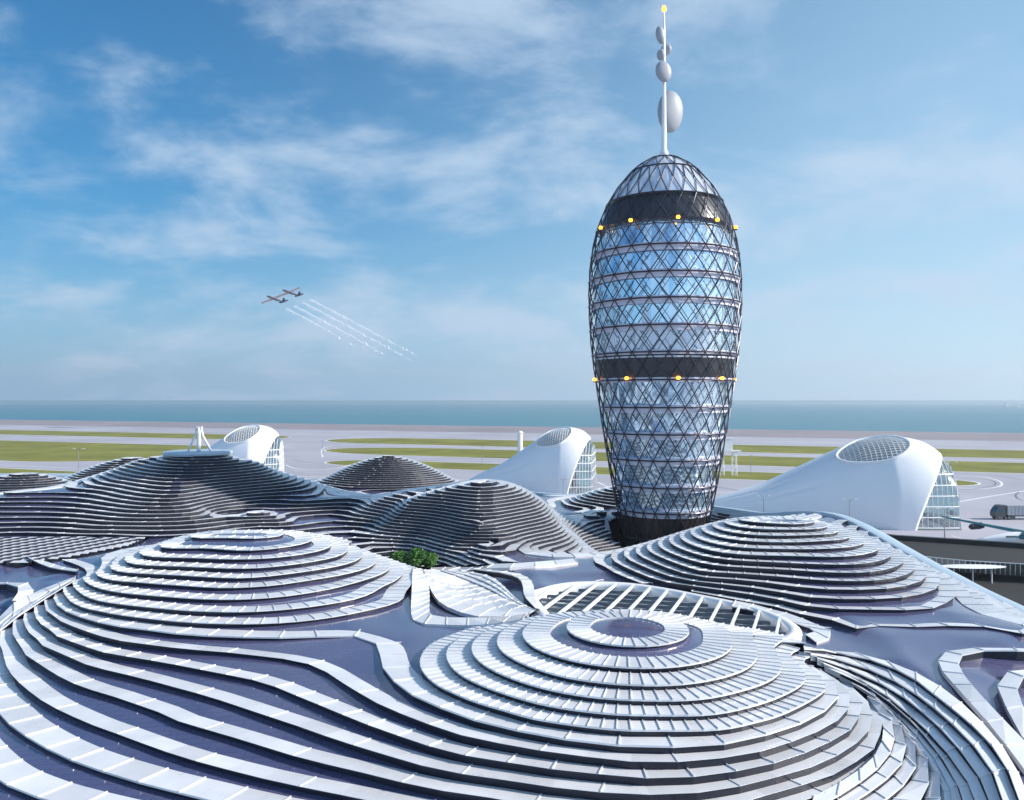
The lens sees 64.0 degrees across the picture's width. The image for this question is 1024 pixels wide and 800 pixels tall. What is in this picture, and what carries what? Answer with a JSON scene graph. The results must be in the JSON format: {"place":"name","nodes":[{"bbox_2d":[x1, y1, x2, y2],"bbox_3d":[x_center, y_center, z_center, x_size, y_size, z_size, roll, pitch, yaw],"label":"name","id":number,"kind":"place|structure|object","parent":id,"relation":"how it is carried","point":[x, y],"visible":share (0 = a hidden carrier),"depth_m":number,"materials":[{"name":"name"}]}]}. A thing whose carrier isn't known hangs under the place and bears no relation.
{"place":"outdoors","nodes":[
{"label":"outdoors","id":0,"kind":"place"},
{"bbox_2d":[0,468,75,472],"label":"grass field","id":1,"kind":"structure","parent":0,"point":[5,470],"depth_m":355.04,"materials":[{"name":"green plant"}]},
{"bbox_2d":[72,448,84,470],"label":"lamp post","id":2,"kind":"object","parent":1,"relation":"on","point":[78,456],"visible":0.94,"depth_m":353.89,"materials":[{"name":"grey metal"}]},
{"bbox_2d":[0,440,207,461],"bbox_3d":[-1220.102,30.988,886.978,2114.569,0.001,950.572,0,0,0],"label":"grass field","id":3,"kind":"structure","parent":0,"point":[37,451],"depth_m":502.69,"materials":[{"name":"green plant"}]},
{"bbox_2d":[9,440,196,461],"bbox_3d":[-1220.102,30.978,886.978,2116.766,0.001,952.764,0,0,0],"label":"taxiway edge line","id":4,"kind":"object","parent":3,"relation":"on","point":[74,461],"visible":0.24,"depth_m":570.28,"materials":[{"name":"white paint"}]},
{"bbox_2d":[0,430,287,438],"bbox_3d":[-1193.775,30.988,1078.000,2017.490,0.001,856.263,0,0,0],"label":"grass field","id":5,"kind":"structure","parent":0,"point":[118,434],"depth_m":735.82,"materials":[{"name":"green plant"}]},
{"bbox_2d":[6,430,289,438],"bbox_3d":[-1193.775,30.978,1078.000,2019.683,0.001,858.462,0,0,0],"label":"taxiway edge line","id":6,"kind":"object","parent":5,"relation":"on","point":[134,432],"visible":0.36,"depth_m":714.86,"materials":[{"name":"white paint"}]},
{"bbox_2d":[262,287,302,303],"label":"twin fuselage plane","id":7,"kind":"object","parent":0,"point":[283,294],"visible":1,"depth_m":896.44,"materials":[{"name":"grey metal"}]},
{"bbox_2d":[0,400,1023,432],"bbox_3d":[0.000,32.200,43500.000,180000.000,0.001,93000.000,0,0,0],"label":"sea","id":8,"kind":"structure","parent":0,"point":[991,416],"depth_m":1954.02,"materials":[{"name":"teal liquid"}]},
{"bbox_2d":[1003,403,1019,406],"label":"ship","id":9,"kind":"object","parent":8,"relation":"on","point":[1007,405],"visible":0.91,"depth_m":3632.71,"materials":[{"name":"white paint"}]},
{"bbox_2d":[0,420,1023,543],"bbox_3d":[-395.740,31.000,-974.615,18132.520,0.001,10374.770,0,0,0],"label":"ground","id":10,"kind":"structure","parent":0,"point":[310,448],"depth_m":465.97,"materials":[{"name":"concrete"}]},
{"bbox_2d":[207,424,283,471],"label":"hangar","id":11,"kind":"structure","parent":10,"relation":"on","point":[259,443],"depth_m":293.92,"materials":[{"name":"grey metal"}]},
{"bbox_2d":[6,436,1015,460],"bbox_3d":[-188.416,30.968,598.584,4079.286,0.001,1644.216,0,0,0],"label":"apron marking","id":12,"kind":"object","parent":10,"relation":"on","point":[470,447],"depth_m":545.57,"materials":[{"name":"white paint"}]},
{"bbox_2d":[0,449,1023,799],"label":"terminal building","id":13,"kind":"structure","parent":10,"relation":"on","point":[202,625],"depth_m":54.43,"materials":[{"name":"white metal"}]},
{"bbox_2d":[187,427,211,450],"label":"tripod frame","id":14,"kind":"object","parent":13,"relation":"on","point":[199,431],"visible":1,"depth_m":139.32,"materials":[{"name":"white paint"}]},
{"bbox_2d":[387,550,408,564],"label":"tree","id":15,"kind":"object","parent":13,"relation":"on","point":[396,556],"visible":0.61,"depth_m":93.36,"materials":[{"name":"green plant"}]},
{"bbox_2d":[402,546,438,567],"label":"tree","id":16,"kind":"object","parent":13,"relation":"on","point":[418,557],"visible":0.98,"depth_m":89.98,"materials":[{"name":"green plant"}]},
{"bbox_2d":[47,428,979,445],"bbox_3d":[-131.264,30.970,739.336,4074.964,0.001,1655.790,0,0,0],"label":"apron marking","id":17,"kind":"object","parent":10,"relation":"on","point":[483,436],"visible":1,"depth_m":714.67,"materials":[{"name":"white paint"}]},
{"bbox_2d":[469,426,596,493],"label":"hangar","id":18,"kind":"structure","parent":10,"relation":"on","point":[547,462],"depth_m":267.13,"materials":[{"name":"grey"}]},
{"bbox_2d":[719,438,740,475],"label":"lattice gantry","id":19,"kind":"object","parent":10,"relation":"on","point":[728,447],"visible":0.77,"depth_m":333.80,"materials":[{"name":"white metal"}]},
{"bbox_2d":[708,435,961,530],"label":"hangar","id":20,"kind":"structure","parent":10,"relation":"on","point":[892,482],"depth_m":200.23,"materials":[{"name":"white metal"}]},
{"bbox_2d":[935,508,953,537],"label":"lamp post","id":21,"kind":"object","parent":10,"relation":"on","point":[944,518],"visible":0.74,"depth_m":177.94,"materials":[{"name":"grey metal"}]},
{"bbox_2d":[941,516,1023,542],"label":"airliner","id":22,"kind":"object","parent":10,"relation":"on","point":[1014,535],"visible":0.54,"depth_m":171.81,"materials":[{"name":"white paint"}]},
{"bbox_2d":[968,476,1002,488],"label":"apron marking","id":23,"kind":"object","parent":10,"relation":"on","point":[993,487],"visible":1,"depth_m":298.59,"materials":[{"name":"white paint"}]},
{"bbox_2d":[960,491,1022,501],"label":"apron marking","id":24,"kind":"object","parent":10,"relation":"on","point":[990,496],"visible":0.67,"depth_m":262.99,"materials":[{"name":"white paint"}]},
{"bbox_2d":[990,504,1023,519],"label":"truck","id":25,"kind":"object","parent":10,"relation":"on","point":[1003,511],"visible":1,"depth_m":211.75,"materials":[{"name":"grey paint"}]},
{"bbox_2d":[0,420,1023,440],"bbox_3d":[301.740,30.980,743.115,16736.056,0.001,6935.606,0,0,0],"label":"shore","id":26,"kind":"structure","parent":0,"point":[974,436],"depth_m":860.31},
{"bbox_2d":[0,0,1023,399],"label":"sky","id":27,"kind":"structure","parent":0,"point":[434,180],"materials":[{"name":"blue"}]},
{"bbox_2d":[327,460,977,485],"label":"grass field","id":28,"kind":"structure","parent":0,"point":[605,471],"depth_m":365.26,"materials":[{"name":"green plant"}]},
{"bbox_2d":[324,460,980,485],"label":"taxiway edge line","id":29,"kind":"object","parent":28,"relation":"on","point":[601,474],"visible":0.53,"depth_m":354.93,"materials":[{"name":"white paint"}]},
{"bbox_2d":[588,5,742,546],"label":"control tower","id":30,"kind":"structure","parent":0,"point":[665,283],"depth_m":117.40,"materials":[{"name":"blue glass"}]},
{"bbox_2d":[325,448,1023,472],"bbox_3d":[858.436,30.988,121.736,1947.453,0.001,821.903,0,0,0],"label":"grass field","id":31,"kind":"structure","parent":0,"point":[993,467],"depth_m":441.49,"materials":[{"name":"green plant"}]},
{"bbox_2d":[517,431,522,451],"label":"beacon post","id":32,"kind":"object","parent":31,"relation":"on","point":[520,440],"visible":0.88,"depth_m":438.90,"materials":[{"name":"white metal"}]},
{"bbox_2d":[324,448,1023,473],"bbox_3d":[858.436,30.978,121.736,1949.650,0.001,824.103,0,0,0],"label":"taxiway edge line","id":33,"kind":"object","parent":31,"relation":"on","point":[716,464],"visible":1,"depth_m":441.35,"materials":[{"name":"white paint"}]},
{"bbox_2d":[327,438,1023,458],"bbox_3d":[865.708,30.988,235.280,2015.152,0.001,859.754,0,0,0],"label":"grass field","id":34,"kind":"structure","parent":0,"point":[976,453],"depth_m":545.93,"materials":[{"name":"green plant"}]},
{"bbox_2d":[326,438,1016,458],"bbox_3d":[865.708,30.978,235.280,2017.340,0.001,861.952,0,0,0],"label":"taxiway edge line","id":35,"kind":"object","parent":34,"relation":"on","point":[529,440],"visible":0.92,"depth_m":557.74,"materials":[{"name":"white paint"}]},
{"bbox_2d":[897,540,1023,564],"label":"elevated road","id":36,"kind":"structure","parent":0,"point":[974,553],"depth_m":151.40,"materials":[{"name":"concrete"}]},
{"bbox_2d":[887,534,1023,548],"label":"road parapet","id":37,"kind":"structure","parent":36,"relation":"on","point":[961,541],"depth_m":159.40,"materials":[{"name":"concrete"}]},
{"bbox_2d":[926,556,1023,575],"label":"glass railing","id":38,"kind":"object","parent":36,"relation":"on","point":[1013,569],"visible":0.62,"depth_m":140.71,"materials":[{"name":"white paint"}]},
{"bbox_2d":[955,572,1023,605],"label":"road","id":39,"kind":"structure","parent":0,"point":[1009,587],"depth_m":137.51,"materials":[{"name":"grey asphalt"}]},
{"bbox_2d":[942,564,1005,582],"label":"canopy","id":40,"kind":"object","parent":39,"relation":"on","point":[973,566],"visible":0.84,"depth_m":138.09,"materials":[{"name":"white metal"}]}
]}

